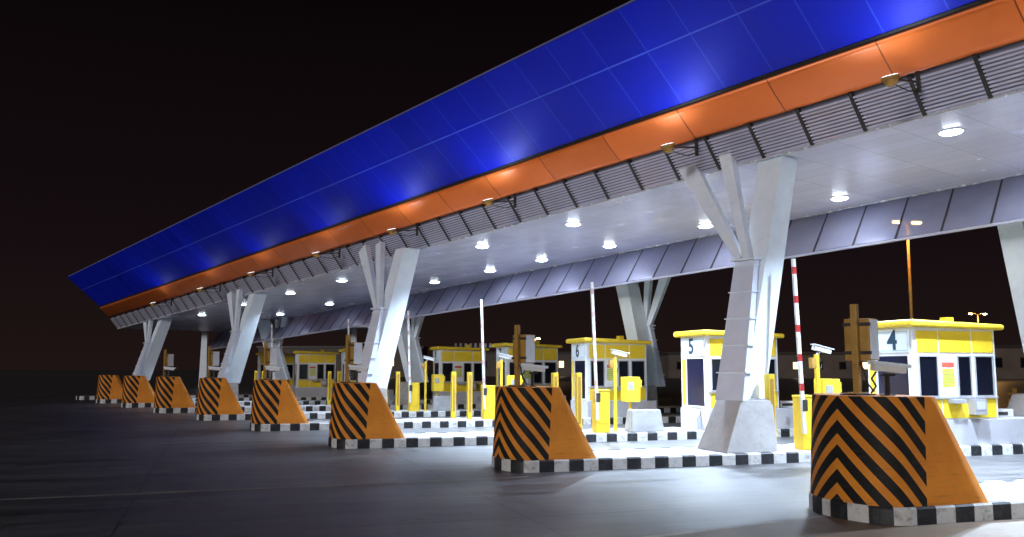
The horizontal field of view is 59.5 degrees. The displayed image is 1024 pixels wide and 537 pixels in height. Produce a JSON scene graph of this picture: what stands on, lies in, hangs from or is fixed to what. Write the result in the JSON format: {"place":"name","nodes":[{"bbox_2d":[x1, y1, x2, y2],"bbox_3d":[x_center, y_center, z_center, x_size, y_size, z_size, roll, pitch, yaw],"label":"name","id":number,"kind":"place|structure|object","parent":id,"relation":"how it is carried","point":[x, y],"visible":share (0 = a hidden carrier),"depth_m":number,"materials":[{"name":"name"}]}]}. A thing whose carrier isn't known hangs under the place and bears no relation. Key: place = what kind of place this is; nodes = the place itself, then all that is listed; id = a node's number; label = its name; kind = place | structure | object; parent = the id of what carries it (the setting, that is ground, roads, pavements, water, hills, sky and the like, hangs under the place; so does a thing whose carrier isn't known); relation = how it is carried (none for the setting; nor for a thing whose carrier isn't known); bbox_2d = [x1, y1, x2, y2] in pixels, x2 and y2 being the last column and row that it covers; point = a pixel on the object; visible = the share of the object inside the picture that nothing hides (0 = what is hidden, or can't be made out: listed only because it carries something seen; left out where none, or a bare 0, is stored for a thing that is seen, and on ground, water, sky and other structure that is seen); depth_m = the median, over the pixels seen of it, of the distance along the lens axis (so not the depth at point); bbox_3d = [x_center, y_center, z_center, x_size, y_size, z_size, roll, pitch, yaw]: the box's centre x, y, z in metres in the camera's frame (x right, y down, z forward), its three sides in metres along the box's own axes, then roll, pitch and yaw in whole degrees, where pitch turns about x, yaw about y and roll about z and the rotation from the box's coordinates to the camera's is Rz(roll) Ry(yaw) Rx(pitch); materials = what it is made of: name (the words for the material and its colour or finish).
{"place":"outdoors","nodes":[
{"label":"outdoors","id":0,"kind":"place"},
{"bbox_2d":[76,394,252,399],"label":"traffic island","id":1,"kind":"structure","parent":0,"point":[88,397],"depth_m":56.45,"materials":[{"name":"black paint"}]},
{"bbox_2d":[256,351,295,385],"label":"toll booth","id":2,"kind":"object","parent":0,"point":[289,359],"visible":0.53,"depth_m":60.40,"materials":[{"name":"grey metal"}]},
{"bbox_2d":[256,346,428,376],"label":"building","id":3,"kind":"structure","parent":0,"point":[397,366],"depth_m":218.86,"materials":[{"name":"metal"}]},
{"bbox_2d":[0,0,1021,369],"label":"sky","id":4,"kind":"structure","parent":0,"point":[122,122],"materials":[{"name":"black"}]},
{"bbox_2d":[0,370,1023,536],"bbox_3d":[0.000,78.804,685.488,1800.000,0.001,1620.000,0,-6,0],"label":"ground","id":5,"kind":"structure","parent":0,"point":[57,439],"depth_m":15.25,"materials":[{"name":"grey asphalt"}]},
{"bbox_2d":[96,396,393,402],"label":"traffic island","id":6,"kind":"structure","parent":5,"relation":"on","point":[196,399],"depth_m":52.90,"materials":[{"name":"black paint"}]},
{"bbox_2d":[96,375,122,398],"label":"chevron barrier","id":7,"kind":"object","parent":6,"relation":"on","point":[110,387],"visible":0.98,"depth_m":50.81,"materials":[{"name":"concrete"}]},
{"bbox_2d":[133,318,171,380],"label":"canopy column","id":8,"kind":"structure","parent":6,"relation":"on","point":[149,356],"depth_m":52.31,"materials":[{"name":"grey concrete"}]},
{"bbox_2d":[258,317,290,379],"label":"canopy column","id":9,"kind":"structure","parent":6,"relation":"on","point":[264,327],"depth_m":54.58,"materials":[{"name":"grey concrete"}]},
{"bbox_2d":[294,387,332,396],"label":"plinth","id":10,"kind":"structure","parent":6,"relation":"on","point":[311,392],"depth_m":54.30,"materials":[{"name":"grey concrete"}]},
{"bbox_2d":[293,349,338,387],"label":"toll booth","id":11,"kind":"object","parent":10,"relation":"on","point":[312,368],"visible":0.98,"depth_m":54.48,"materials":[{"name":"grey metal"}]},
{"bbox_2d":[299,364,307,378],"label":"window","id":12,"kind":"structure","parent":11,"relation":"in","point":[303,368],"depth_m":54.28,"materials":[{"name":"black glass"}]},
{"bbox_2d":[317,364,323,378],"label":"window","id":13,"kind":"structure","parent":11,"relation":"in","point":[320,367],"depth_m":54.58,"materials":[{"name":"black glass"}]},
{"bbox_2d":[325,364,334,378],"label":"window","id":14,"kind":"structure","parent":11,"relation":"in","point":[329,367],"depth_m":54.77,"materials":[{"name":"black glass"}]},
{"bbox_2d":[388,389,393,399],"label":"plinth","id":15,"kind":"structure","parent":6,"relation":"on","point":[391,392],"depth_m":49.13,"materials":[{"name":"grey concrete"}]},
{"bbox_2d":[339,349,362,380],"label":"toll booth","id":16,"kind":"object","parent":15,"relation":"on","point":[353,374],"visible":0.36,"depth_m":48.80,"materials":[{"name":"grey metal"}]},
{"bbox_2d":[0,476,527,499],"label":"road marking","id":17,"kind":"object","parent":5,"relation":"on","point":[255,488],"visible":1,"depth_m":14.45,"materials":[{"name":"white paint"}]},
{"bbox_2d":[121,399,431,407],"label":"traffic island","id":18,"kind":"structure","parent":5,"relation":"on","point":[244,403],"depth_m":47.30,"materials":[{"name":"black paint"}]},
{"bbox_2d":[121,375,154,402],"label":"chevron barrier","id":19,"kind":"object","parent":18,"relation":"on","point":[137,389],"visible":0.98,"depth_m":45.15,"materials":[{"name":"concrete"}]},
{"bbox_2d":[198,325,368,387],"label":"canopy","id":20,"kind":"object","parent":5,"relation":"on","point":[204,358],"visible":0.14,"depth_m":90.77,"materials":[{"name":"metal"}]},
{"bbox_2d":[153,403,480,412],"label":"traffic island","id":21,"kind":"structure","parent":5,"relation":"on","point":[246,408],"depth_m":41.25,"materials":[{"name":"black paint"}]},
{"bbox_2d":[153,376,194,407],"bbox_3d":[-15.142,5.536,40.266,1.750,1.380,1.720,2,-7,-18],"label":"chevron barrier","id":22,"kind":"object","parent":21,"relation":"on","point":[171,392],"visible":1,"depth_m":39.49,"materials":[{"name":"concrete"}]},
{"bbox_2d":[163,350,173,375],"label":"signal cabinet","id":23,"kind":"object","parent":22,"relation":"on","point":[168,359],"visible":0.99,"depth_m":40.14,"materials":[{"name":"brown metal"}]},
{"bbox_2d":[217,289,266,399],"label":"canopy column","id":24,"kind":"structure","parent":21,"relation":"on","point":[234,361],"depth_m":41.28,"materials":[{"name":"white metal"}]},
{"bbox_2d":[326,371,331,404],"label":"sensor post","id":25,"kind":"object","parent":21,"relation":"on","point":[329,389],"visible":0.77,"depth_m":42.71,"materials":[{"name":"yellow metal"}]},
{"bbox_2d":[391,292,428,404],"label":"canopy column","id":26,"kind":"structure","parent":21,"relation":"on","point":[416,369],"depth_m":43.84,"materials":[{"name":"grey concrete"}]},
{"bbox_2d":[432,392,480,403],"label":"plinth","id":27,"kind":"structure","parent":21,"relation":"on","point":[461,397],"depth_m":43.60,"materials":[{"name":"grey concrete"}]},
{"bbox_2d":[429,345,489,391],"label":"toll booth","id":28,"kind":"object","parent":27,"relation":"on","point":[461,362],"visible":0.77,"depth_m":43.74,"materials":[{"name":"yellow metal"}]},
{"bbox_2d":[442,363,452,381],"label":"window","id":29,"kind":"structure","parent":28,"relation":"in","point":[447,368],"depth_m":43.50,"materials":[{"name":"black glass"}]},
{"bbox_2d":[464,363,471,381],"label":"window","id":30,"kind":"structure","parent":28,"relation":"in","point":[467,366],"depth_m":43.82,"materials":[{"name":"black glass"}]},
{"bbox_2d":[473,363,481,381],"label":"window","id":31,"kind":"structure","parent":28,"relation":"in","point":[477,367],"depth_m":43.97,"materials":[{"name":"black glass"}]},
{"bbox_2d":[196,406,681,420],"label":"traffic island","id":32,"kind":"structure","parent":5,"relation":"on","point":[405,413],"depth_m":35.91,"materials":[{"name":"black paint"}]},
{"bbox_2d":[196,377,243,414],"bbox_3d":[-11.242,4.901,34.602,1.750,1.380,1.720,2,-7,-18],"label":"chevron barrier","id":33,"kind":"object","parent":32,"relation":"on","point":[216,396],"visible":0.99,"depth_m":33.82,"materials":[{"name":"concrete"}]},
{"bbox_2d":[207,346,219,377],"bbox_3d":[-11.567,3.605,34.558,0.399,1.190,0.451,-6,-9,44],"label":"signal cabinet","id":34,"kind":"object","parent":33,"relation":"on","point":[213,358],"visible":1,"depth_m":34.47,"materials":[{"name":"brown metal"}]},
{"bbox_2d":[395,372,400,411],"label":"sensor post","id":35,"kind":"object","parent":32,"relation":"on","point":[397,400],"visible":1,"depth_m":36.17,"materials":[{"name":"yellow metal"}]},
{"bbox_2d":[407,311,419,410],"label":"barrier gate","id":36,"kind":"structure","parent":32,"relation":"on","point":[413,396],"depth_m":36.34,"materials":[{"name":"metal"}]},
{"bbox_2d":[422,356,435,410],"bbox_3d":[-3.439,4.721,36.917,0.579,2.254,0.200,2,-7,-18],"label":"camera post","id":37,"kind":"object","parent":32,"relation":"on","point":[424,366],"visible":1,"depth_m":36.87,"materials":[{"name":"yellow metal"}]},
{"bbox_2d":[431,374,444,395],"bbox_3d":[-3.088,5.175,37.499,0.520,1.480,0.326,2,-7,-18],"label":"card reader","id":38,"kind":"object","parent":32,"relation":"on","point":[437,382],"visible":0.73,"depth_m":37.40,"materials":[{"name":"yellow paint"}]},
{"bbox_2d":[431,396,456,410],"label":"concrete block","id":39,"kind":"structure","parent":32,"relation":"on","point":[441,403],"depth_m":36.56,"materials":[{"name":"white concrete"}]},
{"bbox_2d":[250,414,680,430],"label":"traffic island","id":40,"kind":"structure","parent":5,"relation":"on","point":[427,423],"depth_m":29.50,"materials":[{"name":"black paint"}]},
{"bbox_2d":[250,379,308,423],"bbox_3d":[-7.492,4.254,28.838,1.750,1.380,1.720,2,-7,-18],"label":"chevron barrier","id":41,"kind":"object","parent":40,"relation":"on","point":[274,401],"visible":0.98,"depth_m":28.05,"materials":[{"name":"concrete"}]},
{"bbox_2d":[263,342,276,378],"bbox_3d":[-7.817,2.958,28.794,0.399,1.190,0.451,-6,-9,44],"label":"signal cabinet","id":42,"kind":"object","parent":41,"relation":"on","point":[270,356],"visible":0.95,"depth_m":28.70,"materials":[{"name":"brown metal"}]},
{"bbox_2d":[355,241,419,401],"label":"canopy column","id":43,"kind":"structure","parent":40,"relation":"on","point":[384,329],"depth_m":30.15,"materials":[{"name":"white metal"}]},
{"bbox_2d":[449,372,456,418],"bbox_3d":[-2.030,4.392,31.050,0.230,1.600,0.260,2,-7,-18],"label":"sensor post","id":44,"kind":"object","parent":40,"relation":"on","point":[453,395],"visible":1,"depth_m":30.97,"materials":[{"name":"yellow metal"}]},
{"bbox_2d":[465,372,473,419],"bbox_3d":[-1.435,4.308,30.303,0.230,1.600,0.260,2,-7,-18],"label":"sensor post","id":45,"kind":"object","parent":40,"relation":"on","point":[469,395],"visible":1,"depth_m":30.22,"materials":[{"name":"yellow metal"}]},
{"bbox_2d":[480,300,495,419],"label":"barrier gate","id":46,"kind":"structure","parent":40,"relation":"on","point":[487,402],"depth_m":30.40,"materials":[{"name":"yellow metal"}]},
{"bbox_2d":[496,353,512,385],"bbox_3d":[-0.249,4.053,30.969,0.579,2.254,0.200,2,-7,-18],"label":"camera post","id":47,"kind":"object","parent":40,"relation":"on","point":[499,365],"visible":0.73,"depth_m":30.97,"materials":[{"name":"yellow metal"}]},
{"bbox_2d":[571,400,656,417],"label":"plinth","id":48,"kind":"structure","parent":40,"relation":"on","point":[622,408],"depth_m":31.71,"materials":[{"name":"white concrete"}]},
{"bbox_2d":[566,336,651,400],"bbox_3d":[3.521,3.607,32.528,2.640,2.320,1.897,2,-7,-18],"label":"toll booth","id":49,"kind":"object","parent":48,"relation":"on","point":[633,363],"visible":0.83,"depth_m":31.86,"materials":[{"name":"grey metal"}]},
{"bbox_2d":[574,360,585,399],"bbox_3d":[2.429,3.972,32.055,0.025,1.390,1.040,2,-7,-18],"label":"door","id":50,"kind":"structure","parent":49,"relation":"in","point":[579,365],"depth_m":31.87,"materials":[{"name":"white paint"}]},
{"bbox_2d":[590,360,604,386],"bbox_3d":[3.009,3.701,31.567,0.540,0.920,0.025,2,-7,-18],"label":"window","id":51,"kind":"structure","parent":49,"relation":"in","point":[600,363],"depth_m":31.59,"materials":[{"name":"black glass"}]},
{"bbox_2d":[618,360,628,386],"bbox_3d":[3.968,3.736,31.882,0.400,0.920,0.025,2,-7,-18],"label":"window","id":52,"kind":"structure","parent":49,"relation":"in","point":[623,370],"depth_m":31.90,"materials":[{"name":"black glass"}]},
{"bbox_2d":[631,361,644,385],"bbox_3d":[4.518,3.757,32.068,0.540,0.920,0.025,2,-7,-18],"label":"window","id":53,"kind":"structure","parent":49,"relation":"in","point":[637,367],"depth_m":32.09,"materials":[{"name":"black glass"}]},
{"bbox_2d":[616,277,670,408],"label":"canopy column","id":54,"kind":"structure","parent":40,"relation":"on","point":[638,316],"depth_m":33.32,"materials":[{"name":"white metal"}]},
{"bbox_2d":[328,427,793,448],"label":"traffic island","id":55,"kind":"structure","parent":5,"relation":"on","point":[432,439],"depth_m":23.12,"materials":[{"name":"black paint"}]},
{"bbox_2d":[329,382,404,438],"bbox_3d":[-3.742,3.575,22.776,1.750,1.380,1.720,2,-7,-18],"label":"chevron barrier","id":56,"kind":"object","parent":55,"relation":"on","point":[361,410],"visible":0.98,"depth_m":22.00,"materials":[{"name":"concrete"}]},
{"bbox_2d":[341,335,361,381],"bbox_3d":[-4.067,2.279,22.732,0.399,1.190,0.451,-6,-9,44],"label":"signal cabinet","id":57,"kind":"object","parent":56,"relation":"on","point":[353,354],"visible":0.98,"depth_m":22.64,"materials":[{"name":"brown metal"}]},
{"bbox_2d":[348,365,369,382],"bbox_3d":[-3.824,2.626,22.357,0.522,0.452,0.156,1,-6,-6],"label":"security camera","id":58,"kind":"object","parent":56,"relation":"on","point":[359,369],"visible":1,"depth_m":22.32,"materials":[{"name":"metal"}]},
{"bbox_2d":[574,373,583,432],"bbox_3d":[1.783,3.609,24.067,0.230,1.600,0.260,2,-7,-18],"label":"sensor post","id":59,"kind":"object","parent":55,"relation":"on","point":[578,393],"visible":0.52,"depth_m":24.01,"materials":[{"name":"yellow metal"}]},
{"bbox_2d":[590,282,609,432],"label":"barrier gate","id":60,"kind":"structure","parent":55,"relation":"on","point":[600,411],"depth_m":24.17,"materials":[{"name":"metal"}]},
{"bbox_2d":[608,349,628,431],"bbox_3d":[2.959,3.354,24.730,0.578,2.254,0.200,2,-7,-18],"label":"camera post","id":61,"kind":"object","parent":55,"relation":"on","point":[612,363],"visible":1,"depth_m":24.68,"materials":[{"name":"yellow metal"}]},
{"bbox_2d":[621,377,641,408],"bbox_3d":[3.387,3.811,25.337,0.520,1.480,0.326,2,-7,-18],"label":"card reader","id":62,"kind":"object","parent":55,"relation":"on","point":[630,389],"visible":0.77,"depth_m":25.23,"materials":[{"name":"yellow paint"}]},
{"bbox_2d":[625,409,663,431],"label":"concrete block","id":63,"kind":"structure","parent":55,"relation":"on","point":[643,420],"depth_m":24.41,"materials":[{"name":"white concrete"}]},
{"bbox_2d":[681,407,793,429],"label":"plinth","id":64,"kind":"structure","parent":55,"relation":"on","point":[784,418],"depth_m":25.69,"materials":[{"name":"white concrete"}]},
{"bbox_2d":[673,330,783,408],"bbox_3d":[6.350,2.894,26.164,2.640,2.320,1.897,2,-7,-18],"label":"toll booth","id":65,"kind":"object","parent":64,"relation":"on","point":[701,351],"visible":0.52,"depth_m":25.59,"materials":[{"name":"grey metal"}]},
{"bbox_2d":[686,358,705,406],"bbox_3d":[5.267,3.259,25.699,0.025,1.390,1.040,2,-7,-18],"label":"door","id":66,"kind":"structure","parent":65,"relation":"in","point":[695,367],"depth_m":25.70,"materials":[{"name":"white paint"}]},
{"bbox_2d":[711,358,720,390],"bbox_3d":[5.838,2.987,25.203,0.540,0.920,0.025,2,-7,-18],"label":"window","id":67,"kind":"structure","parent":65,"relation":"in","point":[715,362],"depth_m":25.17,"materials":[{"name":"black glass"}]},
{"bbox_2d":[768,358,776,390],"bbox_3d":[7.339,3.043,25.695,0.540,0.920,0.025,2,-7,-18],"label":"window","id":68,"kind":"structure","parent":65,"relation":"in","point":[772,368],"depth_m":25.77,"materials":[{"name":"black glass"}]},
{"bbox_2d":[779,400,792,407],"bbox_3d":[8.065,4.003,26.461,0.620,0.190,0.456,2,-7,-18],"label":"equipment cabinet","id":69,"kind":"object","parent":64,"relation":"on","point":[786,404],"visible":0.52,"depth_m":26.21,"materials":[{"name":"white metal"}]},
{"bbox_2d":[644,515,828,536],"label":"road marking","id":70,"kind":"object","parent":5,"relation":"on","point":[728,527],"visible":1,"depth_m":10.97,"materials":[{"name":"white paint"}]},
{"bbox_2d":[492,444,1023,472],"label":"traffic island","id":71,"kind":"structure","parent":5,"relation":"on","point":[634,458],"depth_m":17.86,"materials":[{"name":"black paint"}]},
{"bbox_2d":[493,386,595,460],"bbox_3d":[0.518,3.012,17.757,1.750,1.380,1.720,2,-7,-18],"label":"chevron barrier","id":72,"kind":"object","parent":71,"relation":"on","point":[536,423],"visible":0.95,"depth_m":16.99,"materials":[{"name":"concrete"}]},
{"bbox_2d":[509,325,534,385],"bbox_3d":[0.193,1.716,17.714,0.399,1.190,0.451,-6,-9,44],"label":"signal cabinet","id":73,"kind":"object","parent":72,"relation":"on","point":[523,348],"visible":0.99,"depth_m":17.62,"materials":[{"name":"brown metal"}]},
{"bbox_2d":[521,363,547,386],"bbox_3d":[0.436,2.063,17.339,0.522,0.452,0.156,1,-6,-6],"label":"security camera","id":74,"kind":"object","parent":72,"relation":"on","point":[532,367],"visible":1,"depth_m":17.30,"materials":[{"name":"metal"}]},
{"bbox_2d":[679,150,797,452],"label":"canopy column","id":75,"kind":"structure","parent":71,"relation":"on","point":[741,419],"depth_m":19.33,"materials":[{"name":"white metal"}]},
{"bbox_2d":[68,0,1023,349],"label":"toll canopy","id":76,"kind":"object","parent":75,"relation":"on","point":[584,122],"visible":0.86,"depth_m":23.71,"materials":[{"name":"metal"}]},
{"bbox_2d":[387,224,417,235],"bbox_3d":[-3.634,-1.295,29.696,1.147,0.480,0.320,5,-11,-39],"label":"floodlight","id":77,"kind":"object","parent":76,"relation":"attached to","point":[392,231],"visible":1,"depth_m":29.55,"materials":[{"name":"metal"}]},
{"bbox_2d":[482,194,516,207],"bbox_3d":[-0.367,-1.962,25.709,1.147,0.480,0.320,5,-11,-39],"label":"floodlight","id":78,"kind":"object","parent":76,"relation":"attached to","point":[487,202],"visible":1,"depth_m":25.59,"materials":[{"name":"metal"}]},
{"bbox_2d":[660,138,698,155],"bbox_3d":[3.844,-2.821,20.572,1.147,0.480,0.320,5,-11,-39],"label":"floodlight","id":79,"kind":"object","parent":76,"relation":"attached to","point":[667,148],"visible":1,"depth_m":20.45,"materials":[{"name":"metal"}]},
{"bbox_2d":[881,71,921,92],"bbox_3d":[7.175,-3.500,16.507,1.147,0.480,0.320,5,-11,-39],"label":"floodlight","id":80,"kind":"object","parent":76,"relation":"attached to","point":[891,80],"visible":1,"depth_m":16.26,"materials":[{"name":"metal"}]},
{"bbox_2d":[937,127,965,135],"bbox_3d":[8.983,-2.782,18.326,0.540,0.052,0.540,5,-11,-39],"label":"ceiling downlight","id":81,"kind":"object","parent":76,"relation":"attached to","point":[951,131],"visible":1,"depth_m":18.23,"materials":[{"name":"white paint"}]},
{"bbox_2d":[764,374,779,450],"bbox_3d":[5.436,3.023,18.849,0.230,1.600,0.260,2,-7,-18],"label":"sensor post","id":82,"kind":"object","parent":71,"relation":"on","point":[769,387],"visible":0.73,"depth_m":18.82,"materials":[{"name":"yellow metal"}]},
{"bbox_2d":[791,259,811,449],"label":"barrier gate","id":83,"kind":"structure","parent":71,"relation":"on","point":[802,410],"depth_m":19.03,"materials":[{"name":"metal"}]},
{"bbox_2d":[809,344,833,392],"bbox_3d":[6.792,2.775,19.571,0.579,2.254,0.200,2,-7,-18],"label":"camera post","id":84,"kind":"object","parent":71,"relation":"on","point":[814,362],"visible":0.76,"depth_m":19.57,"materials":[{"name":"yellow metal"}]},
{"bbox_2d":[814,379,841,392],"bbox_3d":[7.134,3.230,20.150,0.520,1.480,0.326,2,-7,-18],"label":"card reader","id":85,"kind":"object","parent":71,"relation":"on","point":[830,385],"visible":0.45,"depth_m":20.06,"materials":[{"name":"yellow paint"}]},
{"bbox_2d":[947,414,1023,445],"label":"plinth","id":86,"kind":"structure","parent":71,"relation":"on","point":[997,431],"depth_m":20.24,"materials":[{"name":"white concrete"}]},
{"bbox_2d":[868,317,1003,419],"bbox_3d":[9.775,2.300,20.871,2.640,2.320,1.897,2,-7,-18],"label":"toll booth","id":87,"kind":"object","parent":86,"relation":"on","point":[952,370],"visible":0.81,"depth_m":20.18,"materials":[{"name":"white paint"}]},
{"bbox_2d":[876,355,910,394],"bbox_3d":[8.690,2.666,20.406,0.025,1.390,1.040,2,-7,-18],"label":"door","id":88,"kind":"structure","parent":87,"relation":"in","point":[900,384],"depth_m":20.34,"materials":[{"name":"white paint"}]},
{"bbox_2d":[918,355,939,396],"bbox_3d":[9.263,2.394,19.910,0.540,0.920,0.025,2,-7,-18],"label":"window","id":89,"kind":"structure","parent":87,"relation":"in","point":[928,368],"depth_m":19.92,"materials":[{"name":"glass"}]},
{"bbox_2d":[956,356,972,396],"bbox_3d":[10.222,2.429,20.225,0.400,0.920,0.025,2,-7,-18],"label":"window","id":90,"kind":"structure","parent":87,"relation":"in","point":[964,364],"depth_m":20.23,"materials":[{"name":"glass"}]},
{"bbox_2d":[974,356,995,396],"bbox_3d":[10.768,2.450,20.410,0.540,0.920,0.025,2,-7,-18],"label":"window","id":91,"kind":"structure","parent":87,"relation":"in","point":[983,365],"depth_m":20.41,"materials":[{"name":"blue glass"}]},
{"bbox_2d":[998,408,1013,416],"bbox_3d":[11.414,3.407,21.144,0.620,0.190,0.456,2,-7,-18],"label":"equipment cabinet","id":92,"kind":"object","parent":86,"relation":"on","point":[1005,412],"visible":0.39,"depth_m":20.96,"materials":[{"name":"white metal"}]},
{"bbox_2d":[997,222,1023,414],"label":"canopy column","id":93,"kind":"structure","parent":71,"relation":"on","point":[1011,235],"depth_m":22.65,"materials":[{"name":"white metal"}]},
{"bbox_2d":[906,240,913,318],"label":"street lamp","id":94,"kind":"object","parent":5,"relation":"on","point":[910,284],"visible":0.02,"depth_m":52.18,"materials":[{"name":"brown metal"}]},
{"bbox_2d":[809,479,1023,525],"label":"traffic island","id":95,"kind":"structure","parent":5,"relation":"on","point":[1005,498],"depth_m":11.38,"materials":[{"name":"black paint"}]},
{"bbox_2d":[810,393,988,506],"bbox_3d":[5.008,2.376,12.092,1.750,1.380,1.720,2,-7,-18],"label":"chevron barrier","id":96,"kind":"object","parent":95,"relation":"on","point":[887,451],"visible":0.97,"depth_m":11.37,"materials":[{"name":"concrete"}]},
{"bbox_2d":[842,304,878,393],"bbox_3d":[4.683,1.081,12.049,0.399,1.190,0.451,-6,-9,44],"label":"signal cabinet","id":97,"kind":"object","parent":96,"relation":"on","point":[861,339],"visible":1,"depth_m":11.96,"materials":[{"name":"brown metal"}]},
{"bbox_2d":[867,361,911,395],"bbox_3d":[4.926,1.428,11.674,0.522,0.452,0.156,1,-6,-6],"label":"security camera","id":98,"kind":"object","parent":96,"relation":"on","point":[875,366],"visible":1,"depth_m":11.63,"materials":[{"name":"metal"}]},
{"bbox_2d":[492,341,562,386],"bbox_3d":[0.645,4.286,38.578,2.640,2.320,1.897,2,-7,-18],"label":"toll booth","id":99,"kind":"object","parent":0,"point":[546,355],"visible":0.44,"depth_m":38.02,"materials":[{"name":"yellow metal"}]},
{"bbox_2d":[498,361,505,385],"bbox_3d":[-0.437,4.652,38.114,0.025,1.390,1.040,2,-7,-18],"label":"door","id":100,"kind":"structure","parent":99,"relation":"in","point":[504,372],"depth_m":37.88,"materials":[{"name":"white paint"}]},
{"bbox_2d":[533,362,541,383],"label":"window","id":101,"kind":"structure","parent":99,"relation":"in","point":[537,377],"depth_m":37.93,"materials":[{"name":"black glass"}]},
{"bbox_2d":[544,362,555,383],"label":"window","id":102,"kind":"structure","parent":99,"relation":"in","point":[551,368],"depth_m":38.10,"materials":[{"name":"black glass"}]},
{"bbox_2d":[486,352,571,375],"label":"building","id":103,"kind":"structure","parent":0,"point":[564,363],"depth_m":238.59,"materials":[{"name":"metal"}]},
{"bbox_2d":[659,352,867,377],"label":"building","id":104,"kind":"structure","parent":0,"point":[836,365],"depth_m":188.85,"materials":[{"name":"metal"}]},
{"bbox_2d":[666,516,1023,536],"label":"pavement slab","id":105,"kind":"structure","parent":0,"point":[829,526],"depth_m":10.70,"materials":[{"name":"grey concrete"}]},
{"bbox_2d":[994,345,1023,378],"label":"building","id":106,"kind":"structure","parent":0,"point":[1009,361],"depth_m":174.00,"materials":[{"name":"metal"}]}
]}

